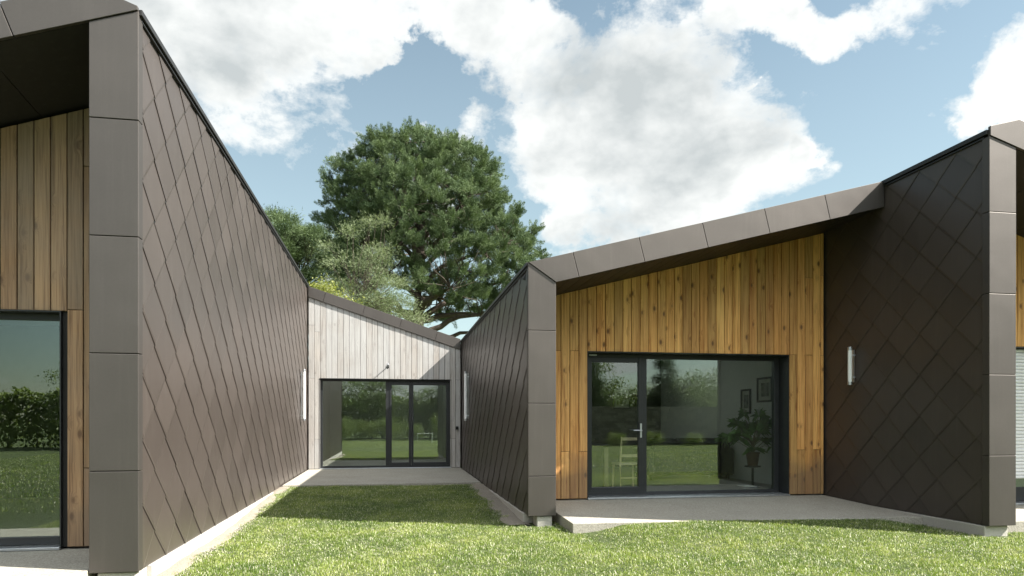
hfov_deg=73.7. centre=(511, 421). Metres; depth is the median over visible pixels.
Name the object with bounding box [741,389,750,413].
framed picture
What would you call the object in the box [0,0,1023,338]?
sky
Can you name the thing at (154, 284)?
house wing
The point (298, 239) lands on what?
pine tree
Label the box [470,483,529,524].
dirt strip
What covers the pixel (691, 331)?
house wing
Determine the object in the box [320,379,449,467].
sliding door
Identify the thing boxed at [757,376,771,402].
framed picture
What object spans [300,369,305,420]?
wall light
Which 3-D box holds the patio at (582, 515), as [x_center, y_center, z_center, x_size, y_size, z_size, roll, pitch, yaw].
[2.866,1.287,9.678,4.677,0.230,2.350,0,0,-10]
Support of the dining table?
on the house wing at (691, 331)
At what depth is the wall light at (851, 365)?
10.25 m
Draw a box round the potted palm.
[714,408,771,486]
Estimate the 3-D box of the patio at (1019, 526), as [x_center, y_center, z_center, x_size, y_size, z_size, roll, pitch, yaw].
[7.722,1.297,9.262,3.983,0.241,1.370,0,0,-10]
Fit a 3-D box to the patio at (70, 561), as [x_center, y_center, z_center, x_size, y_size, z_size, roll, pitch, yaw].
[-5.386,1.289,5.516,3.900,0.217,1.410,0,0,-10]
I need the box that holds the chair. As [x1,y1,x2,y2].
[611,437,636,486]
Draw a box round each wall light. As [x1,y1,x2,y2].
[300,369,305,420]
[464,371,468,420]
[847,347,855,384]
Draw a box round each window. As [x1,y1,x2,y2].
[0,313,59,545]
[588,354,778,495]
[1016,487,1023,500]
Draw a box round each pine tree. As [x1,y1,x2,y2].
[262,202,369,292]
[308,115,552,336]
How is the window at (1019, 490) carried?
in the house wing at (923, 309)
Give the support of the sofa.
on the house wing at (691, 331)
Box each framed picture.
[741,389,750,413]
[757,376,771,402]
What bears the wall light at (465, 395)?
attached to the house wing at (691, 331)
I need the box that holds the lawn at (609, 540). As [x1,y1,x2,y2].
[175,463,1023,575]
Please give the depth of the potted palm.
11.96 m
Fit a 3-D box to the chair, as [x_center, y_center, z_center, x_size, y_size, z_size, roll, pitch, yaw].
[1.903,0.698,11.298,0.400,0.899,0.444,0,0,-10]
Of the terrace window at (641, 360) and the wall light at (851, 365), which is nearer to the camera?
the wall light at (851, 365)
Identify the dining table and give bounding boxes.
[592,443,612,486]
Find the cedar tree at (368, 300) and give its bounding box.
[309,209,437,328]
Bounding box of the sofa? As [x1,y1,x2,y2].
[632,438,733,479]
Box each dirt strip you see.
[156,486,289,575]
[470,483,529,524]
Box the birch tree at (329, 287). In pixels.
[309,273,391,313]
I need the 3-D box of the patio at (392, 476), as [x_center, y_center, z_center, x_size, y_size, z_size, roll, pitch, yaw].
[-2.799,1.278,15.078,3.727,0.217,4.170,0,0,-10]
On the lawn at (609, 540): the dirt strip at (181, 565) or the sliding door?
the dirt strip at (181, 565)
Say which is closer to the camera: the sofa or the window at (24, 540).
the window at (24, 540)
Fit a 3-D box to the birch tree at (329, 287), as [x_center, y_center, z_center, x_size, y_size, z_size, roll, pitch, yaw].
[-5.896,-1.732,23.192,4.129,6.372,2.424,0,0,-10]
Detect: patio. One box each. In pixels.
[0,546,97,575]
[282,467,480,486]
[552,494,922,533]
[1007,505,1023,531]
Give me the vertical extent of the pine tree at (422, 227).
16.060 m
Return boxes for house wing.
[0,0,308,575]
[308,286,460,468]
[460,181,883,526]
[821,119,1023,536]
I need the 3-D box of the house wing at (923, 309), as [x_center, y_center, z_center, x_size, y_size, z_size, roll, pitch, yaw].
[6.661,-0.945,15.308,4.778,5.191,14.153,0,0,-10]
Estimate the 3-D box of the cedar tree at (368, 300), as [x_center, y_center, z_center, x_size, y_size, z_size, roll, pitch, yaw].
[-5.619,-3.534,27.235,5.264,9.957,3.870,0,0,-10]
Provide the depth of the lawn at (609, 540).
7.36 m

